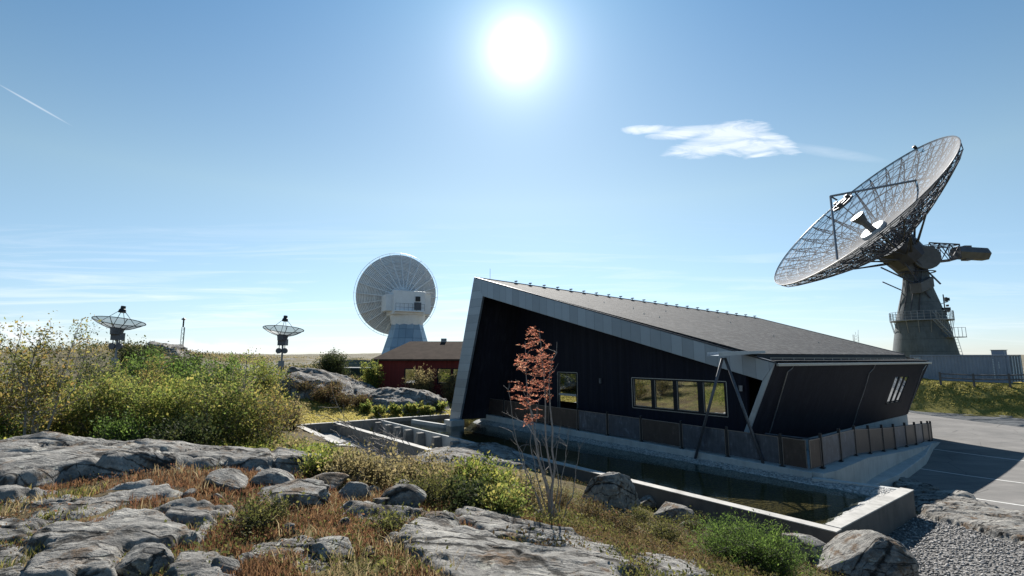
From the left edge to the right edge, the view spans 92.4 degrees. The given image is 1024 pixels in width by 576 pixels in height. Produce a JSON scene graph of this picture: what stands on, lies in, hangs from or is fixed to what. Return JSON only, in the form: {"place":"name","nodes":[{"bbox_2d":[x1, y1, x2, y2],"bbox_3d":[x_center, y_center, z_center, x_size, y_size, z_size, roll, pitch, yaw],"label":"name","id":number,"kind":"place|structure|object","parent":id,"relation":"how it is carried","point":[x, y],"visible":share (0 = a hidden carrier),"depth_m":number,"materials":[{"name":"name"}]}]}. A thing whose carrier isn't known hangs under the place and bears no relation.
{"place":"outdoors","nodes":[
{"label":"outdoors","id":0,"kind":"place"},
{"bbox_2d":[0,462,638,575],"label":"olive grass","id":1,"kind":"structure","parent":0,"point":[47,515],"depth_m":4.98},
{"bbox_2d":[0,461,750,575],"bbox_3d":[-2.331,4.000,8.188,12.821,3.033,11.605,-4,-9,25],"label":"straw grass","id":2,"kind":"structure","parent":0,"point":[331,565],"depth_m":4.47,"materials":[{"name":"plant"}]},
{"bbox_2d":[0,349,1023,575],"bbox_3d":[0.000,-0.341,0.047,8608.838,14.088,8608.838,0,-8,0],"label":"ground","id":3,"kind":"structure","parent":0,"point":[943,404],"depth_m":19.38,"materials":[{"name":"soil"}]},
{"bbox_2d":[0,544,28,575],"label":"rock slab","id":4,"kind":"object","parent":3,"relation":"on","point":[9,571],"visible":0.32,"depth_m":3.93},
{"bbox_2d":[0,400,45,438],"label":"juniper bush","id":5,"kind":"object","parent":3,"relation":"on","point":[10,430],"visible":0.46,"depth_m":12.57,"materials":[{"name":"green plant"}]},
{"bbox_2d":[0,516,48,546],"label":"rock slab","id":6,"kind":"object","parent":3,"relation":"on","point":[37,524],"visible":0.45,"depth_m":4.56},
{"bbox_2d":[0,316,56,434],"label":"birch sapling","id":7,"kind":"object","parent":3,"relation":"on","point":[12,383],"visible":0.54,"depth_m":12.94,"materials":[{"name":"green plant"}]},
{"bbox_2d":[0,485,57,505],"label":"rock slab","id":8,"kind":"object","parent":3,"relation":"on","point":[6,491],"visible":0.29,"depth_m":5.43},
{"bbox_2d":[8,394,89,435],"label":"leafy bush","id":9,"kind":"object","parent":3,"relation":"on","point":[57,424],"visible":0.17,"depth_m":13.45,"materials":[{"name":"green plant"}]},
{"bbox_2d":[0,310,108,434],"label":"birch sapling","id":10,"kind":"object","parent":3,"relation":"on","point":[40,394],"visible":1,"depth_m":12.51,"materials":[{"name":"green plant"}]},
{"bbox_2d":[3,320,118,408],"bbox_3d":[-16.477,3.239,18.304,3.257,4.071,3.368,0,-8,0],"label":"leafy bush","id":11,"kind":"object","parent":3,"relation":"on","point":[92,367],"visible":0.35,"depth_m":18.32,"materials":[{"name":"green plant"}]},
{"bbox_2d":[11,365,137,439],"bbox_3d":[-11.883,3.379,13.910,2.830,2.340,2.878,0,-8,0],"label":"leafy bush","id":12,"kind":"object","parent":3,"relation":"on","point":[85,411],"visible":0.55,"depth_m":13.63,"materials":[{"name":"green plant"}]},
{"bbox_2d":[20,479,182,522],"bbox_3d":[-4.413,2.426,5.285,2.114,0.460,1.606,5,-9,-31],"label":"rock slab","id":13,"kind":"object","parent":3,"relation":"on","point":[141,488],"visible":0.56,"depth_m":5.29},
{"bbox_2d":[15,508,199,575],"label":"rock slab","id":14,"kind":"object","parent":3,"relation":"on","point":[81,549],"visible":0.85,"depth_m":4.11,"materials":[{"name":"stone"}]},
{"bbox_2d":[67,351,148,399],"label":"leafy bush","id":15,"kind":"object","parent":3,"relation":"on","point":[116,368],"visible":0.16,"depth_m":20.17,"materials":[{"name":"green plant"}]},
{"bbox_2d":[91,306,145,375],"bbox_3d":[-27.200,4.046,33.764,3.042,5.690,3.005,0,-8,0],"label":"dish antenna","id":16,"kind":"object","parent":3,"relation":"on","point":[118,326],"visible":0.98,"depth_m":33.57,"materials":[{"name":"grey"}]},
{"bbox_2d":[67,369,178,437],"bbox_3d":[-11.238,3.602,14.180,3.165,2.475,2.665,0,-8,0],"label":"leafy bush","id":17,"kind":"object","parent":3,"relation":"on","point":[127,398],"visible":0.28,"depth_m":13.84,"materials":[{"name":"green plant"}]},
{"bbox_2d":[84,404,168,440],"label":"juniper bush","id":18,"kind":"object","parent":3,"relation":"on","point":[119,430],"visible":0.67,"depth_m":12.63,"materials":[{"name":"green plant"}]},
{"bbox_2d":[92,334,170,371],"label":"juniper bush","id":19,"kind":"object","parent":3,"relation":"on","point":[126,349],"visible":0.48,"depth_m":35.22,"materials":[{"name":"green plant"}]},
{"bbox_2d":[114,542,174,575],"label":"boulder","id":20,"kind":"object","parent":3,"relation":"on","point":[154,556],"visible":0.84,"depth_m":3.71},
{"bbox_2d":[121,353,173,394],"bbox_3d":[-16.353,4.373,21.498,2.376,3.070,2.525,0,-8,0],"label":"birch sapling","id":21,"kind":"object","parent":3,"relation":"on","point":[146,372],"visible":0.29,"depth_m":21.65,"materials":[{"name":"green plant"}]},
{"bbox_2d":[118,344,192,392],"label":"juniper bush","id":22,"kind":"object","parent":3,"relation":"on","point":[139,364],"visible":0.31,"depth_m":29.21,"materials":[{"name":"green plant"}]},
{"bbox_2d":[114,382,213,439],"bbox_3d":[-9.748,3.692,14.049,2.555,2.364,2.623,0,-8,0],"label":"leafy bush","id":23,"kind":"object","parent":3,"relation":"on","point":[154,407],"visible":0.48,"depth_m":13.62,"materials":[{"name":"green plant"}]},
{"bbox_2d":[0,431,331,488],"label":"rock slab","id":24,"kind":"object","parent":3,"relation":"on","point":[38,458],"visible":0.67,"depth_m":6.79,"materials":[{"name":"stone"}]},
{"bbox_2d":[143,341,191,357],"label":"rock knoll","id":25,"kind":"structure","parent":3,"relation":"on","point":[174,347],"depth_m":42.97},
{"bbox_2d":[0,415,359,456],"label":"slope cover","id":26,"kind":"object","parent":3,"relation":"on","point":[310,448],"visible":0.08,"depth_m":13.13,"materials":[{"name":"green plant"}]},
{"bbox_2d":[150,366,214,412],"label":"leafy bush","id":27,"kind":"object","parent":3,"relation":"on","point":[176,381],"visible":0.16,"depth_m":23.45,"materials":[{"name":"green plant"}]},
{"bbox_2d":[0,341,369,381],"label":"heath cover","id":28,"kind":"object","parent":3,"relation":"on","point":[217,355],"visible":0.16,"depth_m":47.90,"materials":[{"name":"green plant"}]},
{"bbox_2d":[154,343,220,389],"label":"juniper bush","id":29,"kind":"object","parent":3,"relation":"on","point":[199,363],"visible":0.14,"depth_m":32.60,"materials":[{"name":"green plant"}]},
{"bbox_2d":[143,402,240,445],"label":"leafy bush","id":30,"kind":"object","parent":3,"relation":"on","point":[188,432],"visible":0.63,"depth_m":12.65,"materials":[{"name":"green plant"}]},
{"bbox_2d":[152,497,237,542],"bbox_3d":[-3.111,2.396,4.896,1.833,0.460,1.386,-7,-11,41],"label":"rock slab","id":31,"kind":"object","parent":3,"relation":"on","point":[184,510],"visible":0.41,"depth_m":4.91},
{"bbox_2d":[163,550,236,575],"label":"rock slab","id":32,"kind":"object","parent":3,"relation":"on","point":[198,564],"visible":0.76,"depth_m":3.67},
{"bbox_2d":[164,351,248,408],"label":"juniper bush","id":33,"kind":"object","parent":3,"relation":"on","point":[228,369],"visible":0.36,"depth_m":28.77,"materials":[{"name":"green plant"}]},
{"bbox_2d":[148,361,265,444],"bbox_3d":[-9.069,3.585,14.399,3.048,2.934,3.002,0,-8,0],"label":"leafy bush","id":34,"kind":"object","parent":3,"relation":"on","point":[206,400],"visible":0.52,"depth_m":14.23,"materials":[{"name":"green plant"}]},
{"bbox_2d":[204,468,247,491],"bbox_3d":[-3.482,2.379,5.981,0.569,0.316,0.400,0,-8,0],"label":"boulder","id":35,"kind":"object","parent":3,"relation":"on","point":[231,479],"visible":0.72,"depth_m":5.91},
{"bbox_2d":[212,556,239,574],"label":"boulder","id":36,"kind":"object","parent":3,"relation":"on","point":[228,562],"visible":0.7,"depth_m":3.73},
{"bbox_2d":[22,340,441,397],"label":"heath scrub","id":37,"kind":"object","parent":3,"relation":"on","point":[302,366],"visible":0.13,"depth_m":43.41,"materials":[{"name":"green plant"}]},
{"bbox_2d":[222,347,264,444],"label":"leafy bush","id":38,"kind":"object","parent":3,"relation":"on","point":[243,375],"visible":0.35,"depth_m":15.24,"materials":[{"name":"green plant"}]},
{"bbox_2d":[207,375,281,447],"bbox_3d":[-8.062,3.957,14.790,2.526,2.712,2.641,0,-8,0],"label":"leafy bush","id":39,"kind":"object","parent":3,"relation":"on","point":[241,421],"visible":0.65,"depth_m":14.43,"materials":[{"name":"green plant"}]},
{"bbox_2d":[205,485,309,532],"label":"heather bush","id":40,"kind":"object","parent":3,"relation":"on","point":[255,510],"visible":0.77,"depth_m":4.75,"materials":[{"name":"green plant"}]},
{"bbox_2d":[237,366,303,447],"bbox_3d":[-7.512,3.841,15.032,2.222,2.856,2.188,0,-8,0],"label":"leafy bush","id":41,"kind":"object","parent":3,"relation":"on","point":[274,409],"visible":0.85,"depth_m":14.85,"materials":[{"name":"green plant"}]},
{"bbox_2d":[249,468,294,485],"bbox_3d":[-3.067,2.511,6.369,0.562,0.342,0.521,3,-8,-19],"label":"boulder","id":42,"kind":"object","parent":3,"relation":"on","point":[274,476],"visible":0.49,"depth_m":6.20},
{"bbox_2d":[246,353,298,401],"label":"leafy bush","id":43,"kind":"object","parent":3,"relation":"on","point":[265,375],"visible":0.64,"depth_m":33.28,"materials":[{"name":"green plant"}]},
{"bbox_2d":[263,315,303,380],"bbox_3d":[-18.200,4.837,38.905,3.042,5.340,3.013,0,-8,0],"label":"dish antenna","id":44,"kind":"object","parent":3,"relation":"on","point":[283,333],"visible":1,"depth_m":38.62,"materials":[{"name":"grey"}]},
{"bbox_2d":[0,463,578,575],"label":"moss cover","id":45,"kind":"object","parent":3,"relation":"on","point":[301,531],"visible":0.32,"depth_m":5.02,"materials":[{"name":"orange plant"}]},
{"bbox_2d":[257,478,329,508],"bbox_3d":[-2.578,2.445,5.640,0.932,0.396,0.592,1,-8,-10],"label":"boulder","id":46,"kind":"object","parent":3,"relation":"on","point":[316,491],"visible":0.49,"depth_m":5.59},
{"bbox_2d":[279,394,312,431],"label":"leafy bush","id":47,"kind":"object","parent":3,"relation":"on","point":[297,412],"visible":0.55,"depth_m":28.23,"materials":[{"name":"green plant"}]},
{"bbox_2d":[249,535,354,572],"bbox_3d":[-1.991,2.427,4.265,1.759,0.399,1.501,0,-8,0],"label":"rock slab","id":48,"kind":"object","parent":3,"relation":"on","point":[285,542],"visible":0.19,"depth_m":4.18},
{"bbox_2d":[18,465,588,575],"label":"rust grass","id":49,"kind":"structure","parent":3,"relation":"on","point":[255,566],"depth_m":4.86,"materials":[{"name":"plant"}]},
{"bbox_2d":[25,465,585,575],"bbox_3d":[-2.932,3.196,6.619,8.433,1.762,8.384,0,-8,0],"label":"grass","id":50,"kind":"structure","parent":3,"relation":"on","point":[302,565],"depth_m":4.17,"materials":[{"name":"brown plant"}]},
{"bbox_2d":[290,441,351,478],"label":"bush","id":51,"kind":"object","parent":3,"relation":"on","point":[313,460],"visible":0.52,"depth_m":7.18,"materials":[{"name":"green plant"}]},
{"bbox_2d":[279,366,377,406],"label":"rock knoll","id":52,"kind":"structure","parent":3,"relation":"on","point":[322,376],"depth_m":38.55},
{"bbox_2d":[303,535,353,560],"bbox_3d":[-1.561,2.260,4.220,0.389,0.208,0.385,6,-10,-37],"label":"boulder","id":53,"kind":"object","parent":3,"relation":"on","point":[325,543],"visible":0.62,"depth_m":4.15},
{"bbox_2d":[310,472,348,489],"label":"boulder","id":54,"kind":"object","parent":3,"relation":"on","point":[337,479],"visible":0.51,"depth_m":6.41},
{"bbox_2d":[310,347,355,374],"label":"juniper bush","id":55,"kind":"object","parent":3,"relation":"on","point":[331,362],"visible":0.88,"depth_m":42.98,"materials":[{"name":"green plant"}]},
{"bbox_2d":[302,437,387,483],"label":"bush","id":56,"kind":"object","parent":3,"relation":"on","point":[338,460],"visible":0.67,"depth_m":7.07,"materials":[{"name":"green plant"}]},
{"bbox_2d":[249,385,451,423],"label":"lawn grass","id":57,"kind":"structure","parent":3,"relation":"on","point":[352,416],"depth_m":34.65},
{"bbox_2d":[338,482,370,500],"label":"boulder","id":58,"kind":"object","parent":3,"relation":"on","point":[348,489],"visible":0.51,"depth_m":6.04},
{"bbox_2d":[315,445,407,490],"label":"bush","id":59,"kind":"object","parent":3,"relation":"on","point":[382,472],"visible":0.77,"depth_m":7.05,"materials":[{"name":"green plant"}]},
{"bbox_2d":[301,389,432,467],"bbox_3d":[-3.410,3.585,12.204,4.025,2.228,2.198,0,-8,0],"label":"dead branch","id":60,"kind":"object","parent":3,"relation":"on","point":[380,452],"visible":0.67,"depth_m":12.21,"materials":[{"name":"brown wood"}]},
{"bbox_2d":[358,359,384,387],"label":"leafy bush","id":61,"kind":"object","parent":3,"relation":"on","point":[373,374],"visible":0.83,"depth_m":42.15,"materials":[{"name":"green plant"}]},
{"bbox_2d":[299,414,459,455],"bbox_3d":[-5.397,8.696,27.523,10.393,1.260,13.519,5,-9,-33],"label":"cascade basin","id":62,"kind":"object","parent":3,"relation":"on","point":[435,425],"visible":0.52,"depth_m":30.18,"materials":[{"name":"concrete"}]},
{"bbox_2d":[340,500,424,524],"bbox_3d":[-1.488,2.649,5.416,1.696,0.555,1.469,0,-8,0],"label":"rock slab","id":63,"kind":"object","parent":3,"relation":"on","point":[366,505],"visible":0.21,"depth_m":5.43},
{"bbox_2d":[355,502,417,535],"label":"heather bush","id":64,"kind":"object","parent":3,"relation":"on","point":[387,518],"visible":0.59,"depth_m":4.89,"materials":[{"name":"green plant"}]},
{"bbox_2d":[353,253,437,353],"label":"white telescope","id":65,"kind":"object","parent":3,"relation":"on","point":[396,297],"visible":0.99,"depth_m":76.03,"materials":[{"name":"paint"}]},
{"bbox_2d":[380,484,426,507],"bbox_3d":[-1.301,2.552,5.902,0.566,0.358,0.346,3,-9,-22],"label":"boulder","id":66,"kind":"object","parent":3,"relation":"on","point":[407,494],"visible":0.56,"depth_m":5.85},
{"bbox_2d":[367,387,449,414],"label":"rock knoll","id":67,"kind":"structure","parent":3,"relation":"on","point":[397,396],"depth_m":36.97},
{"bbox_2d":[371,338,462,397],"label":"red house","id":68,"kind":"structure","parent":3,"relation":"on","point":[401,362],"depth_m":43.96,"materials":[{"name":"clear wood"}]},
{"bbox_2d":[384,439,450,484],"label":"bush","id":69,"kind":"object","parent":3,"relation":"on","point":[410,471],"visible":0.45,"depth_m":7.89,"materials":[{"name":"green plant"}]},
{"bbox_2d":[398,363,441,392],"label":"leafy bush","id":70,"kind":"object","parent":3,"relation":"on","point":[422,383],"visible":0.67,"depth_m":41.38,"materials":[{"name":"green plant"}]},
{"bbox_2d":[387,456,457,510],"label":"heather bush","id":71,"kind":"object","parent":3,"relation":"on","point":[430,489],"visible":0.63,"depth_m":6.43,"materials":[{"name":"green plant"}]},
{"bbox_2d":[384,510,462,546],"bbox_3d":[-0.794,2.685,5.226,1.577,0.618,2.009,0,-8,0],"label":"rock slab","id":72,"kind":"object","parent":3,"relation":"on","point":[432,522],"visible":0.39,"depth_m":5.12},
{"bbox_2d":[437,372,456,401],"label":"leafy bush","id":73,"kind":"object","parent":3,"relation":"on","point":[448,389],"visible":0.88,"depth_m":41.57,"materials":[{"name":"green plant"}]},
{"bbox_2d":[413,447,492,493],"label":"bush","id":74,"kind":"object","parent":3,"relation":"on","point":[445,471],"visible":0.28,"depth_m":7.41,"materials":[{"name":"green plant"}]},
{"bbox_2d":[431,470,505,511],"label":"bush","id":75,"kind":"object","parent":3,"relation":"on","point":[467,493],"visible":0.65,"depth_m":6.40,"materials":[{"name":"green plant"}]},
{"bbox_2d":[415,442,542,469],"bbox_3d":[-1.250,7.432,21.796,6.790,1.308,9.604,0,-8,0],"label":"rock slab","id":76,"kind":"object","parent":3,"relation":"on","point":[505,453],"visible":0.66,"depth_m":20.03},
{"bbox_2d":[439,449,532,501],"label":"bush","id":77,"kind":"object","parent":3,"relation":"on","point":[470,465],"visible":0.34,"depth_m":7.30,"materials":[{"name":"green plant"}]},
{"bbox_2d":[470,473,535,519],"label":"bush","id":78,"kind":"object","parent":3,"relation":"on","point":[513,502],"visible":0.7,"depth_m":6.33,"materials":[{"name":"green plant"}]},
{"bbox_2d":[399,525,641,575],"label":"rock slab","id":79,"kind":"object","parent":3,"relation":"on","point":[488,553],"visible":0.9,"depth_m":4.30,"materials":[{"name":"stone"}]},
{"bbox_2d":[498,459,554,511],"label":"bush","id":80,"kind":"object","parent":3,"relation":"on","point":[532,490],"visible":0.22,"depth_m":8.13,"materials":[{"name":"green plant"}]},
{"bbox_2d":[454,502,599,545],"bbox_3d":[-0.120,3.041,5.838,2.893,0.803,2.126,-7,-10,40],"label":"rock slab","id":81,"kind":"object","parent":3,"relation":"on","point":[480,519],"visible":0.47,"depth_m":5.59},
{"bbox_2d":[501,326,583,524],"bbox_3d":[0.320,1.996,7.074,0.947,2.908,1.240,4,-9,-25],"label":"rowan sapling","id":82,"kind":"object","parent":3,"relation":"on","point":[551,505],"visible":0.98,"depth_m":7.03,"materials":[{"name":"red plant"}]},
{"bbox_2d":[567,493,612,522],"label":"heather bush","id":83,"kind":"object","parent":3,"relation":"on","point":[589,510],"visible":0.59,"depth_m":8.59,"materials":[{"name":"brown plant"}]},
{"bbox_2d":[582,472,639,515],"bbox_3d":[2.662,5.725,13.249,1.661,1.525,1.022,0,-8,0],"label":"boulder","id":84,"kind":"object","parent":3,"relation":"on","point":[613,489],"visible":0.54,"depth_m":13.03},
{"bbox_2d":[591,502,646,539],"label":"heather bush","id":85,"kind":"object","parent":3,"relation":"on","point":[614,518],"visible":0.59,"depth_m":7.96,"materials":[{"name":"brown plant"}]},
{"bbox_2d":[625,501,654,526],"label":"heather bush","id":86,"kind":"object","parent":3,"relation":"on","point":[638,513],"visible":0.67,"depth_m":11.96,"materials":[{"name":"green plant"}]},
{"bbox_2d":[380,419,915,543],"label":"pool","id":87,"kind":"structure","parent":3,"relation":"on","point":[826,512],"depth_m":17.14,"materials":[{"name":"concrete"}]},
{"bbox_2d":[641,513,689,552],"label":"heather bush","id":88,"kind":"object","parent":3,"relation":"on","point":[666,533],"visible":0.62,"depth_m":8.67,"materials":[{"name":"green plant"}]},
{"bbox_2d":[492,475,843,575],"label":"heather cover","id":89,"kind":"object","parent":3,"relation":"on","point":[655,546],"visible":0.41,"depth_m":6.42,"materials":[{"name":"brown plant"}]},
{"bbox_2d":[629,552,713,575],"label":"rock slab","id":90,"kind":"object","parent":3,"relation":"on","point":[673,562],"visible":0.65,"depth_m":4.76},
{"bbox_2d":[506,474,842,575],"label":"crowberry cover","id":91,"kind":"object","parent":3,"relation":"on","point":[716,570],"visible":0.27,"depth_m":6.21,"materials":[{"name":"green plant"}]},
{"bbox_2d":[653,501,697,522],"bbox_3d":[5.024,6.840,14.914,1.357,0.564,0.976,-4,-9,24],"label":"boulder","id":92,"kind":"object","parent":3,"relation":"on","point":[671,509],"visible":0.57,"depth_m":14.64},
{"bbox_2d":[444,277,931,449],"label":"black building","id":93,"kind":"structure","parent":3,"relation":"on","point":[620,356],"depth_m":27.49,"materials":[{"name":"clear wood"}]},
{"bbox_2d":[557,372,577,409],"bbox_3d":[3.358,6.641,29.405,0.100,3.170,1.722,6,-10,-38],"label":"window","id":94,"kind":"structure","parent":93,"relation":"in","point":[567,382],"depth_m":29.48,"materials":[{"name":"glass"}]},
{"bbox_2d":[631,377,728,417],"bbox_3d":[7.925,5.195,23.702,0.100,1.571,5.231,6,-10,-38],"label":"window","id":95,"kind":"structure","parent":93,"relation":"in","point":[670,395],"depth_m":23.53,"materials":[{"name":"glass"}]},
{"bbox_2d":[886,377,908,403],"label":"window","id":96,"kind":"structure","parent":93,"relation":"in","point":[898,386],"depth_m":31.95,"materials":[{"name":"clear glass"}]},
{"bbox_2d":[480,414,939,489],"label":"deck","id":97,"kind":"structure","parent":3,"relation":"on","point":[888,468],"depth_m":21.53,"materials":[{"name":"concrete"}]},
{"bbox_2d":[489,398,933,468],"bbox_3d":[12.710,7.700,25.808,29.712,2.740,16.438,0,-8,0],"label":"railing","id":98,"kind":"object","parent":97,"relation":"on","point":[838,445],"visible":0.92,"depth_m":21.96,"materials":[{"name":"metal"}]},
{"bbox_2d":[694,351,764,463],"bbox_3d":[9.083,4.890,20.135,2.942,4.598,1.991,-1,-8,8],"label":"steel support strut","id":99,"kind":"object","parent":97,"relation":"on","point":[736,391],"visible":0.99,"depth_m":20.17,"materials":[{"name":"metal"}]},
{"bbox_2d":[670,507,788,574],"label":"juniper bush","id":100,"kind":"object","parent":3,"relation":"on","point":[726,540],"visible":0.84,"depth_m":7.72,"materials":[{"name":"green plant"}]},
{"bbox_2d":[716,514,842,575],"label":"juniper bush","id":101,"kind":"object","parent":3,"relation":"on","point":[782,552],"visible":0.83,"depth_m":7.32,"materials":[{"name":"green plant"}]},
{"bbox_2d":[781,533,825,563],"bbox_3d":[7.093,6.347,11.645,1.095,0.954,0.847,-2,-8,17],"label":"boulder","id":102,"kind":"object","parent":3,"relation":"on","point":[818,544],"visible":0.34,"depth_m":11.48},
{"bbox_2d":[812,530,918,575],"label":"boulder","id":103,"kind":"object","parent":3,"relation":"on","point":[865,553],"visible":0.95,"depth_m":10.50,"materials":[{"name":"stone"}]},
{"bbox_2d":[774,135,991,356],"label":"radio telescope","id":104,"kind":"object","parent":3,"relation":"on","point":[923,326],"visible":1,"depth_m":62.16,"materials":[{"name":"metal"}]},
{"bbox_2d":[893,477,938,493],"bbox_3d":[16.736,8.574,21.464,2.751,0.659,6.081,0,-8,0],"label":"rock slab","id":105,"kind":"object","parent":3,"relation":"on","point":[916,486],"visible":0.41,"depth_m":20.18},
{"bbox_2d":[889,514,1023,575],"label":"gravel","id":106,"kind":"structure","parent":3,"relation":"on","point":[983,561],"depth_m":12.84,"materials":[{"name":"gravel"}]},
{"bbox_2d":[910,355,1023,382],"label":"shipping container","id":107,"kind":"object","parent":3,"relation":"on","point":[984,364],"visible":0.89,"depth_m":48.08,"materials":[{"name":"metal"}]},
{"bbox_2d":[913,378,1023,416],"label":"bank grass","id":108,"kind":"structure","parent":3,"relation":"on","point":[924,380],"depth_m":44.19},
{"bbox_2d":[914,493,1023,547],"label":"rock slab","id":109,"kind":"object","parent":3,"relation":"on","point":[984,518],"visible":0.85,"depth_m":15.19,"materials":[{"name":"stone"}]},
{"bbox_2d":[938,372,1023,387],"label":"rail fence","id":110,"kind":"object","parent":3,"relation":"on","point":[973,379],"visible":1,"depth_m":44.37,"materials":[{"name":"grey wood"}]},
{"bbox_2d":[0,0,1023,354],"label":"sky","id":111,"kind":"structure","parent":0,"point":[229,168],"materials":[{"name":"blue"}]},
{"bbox_2d":[907,410,1023,510],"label":"asphalt","id":112,"kind":"structure","parent":0,"point":[1001,438],"depth_m":27.12,"materials":[{"name":"asphalt"}]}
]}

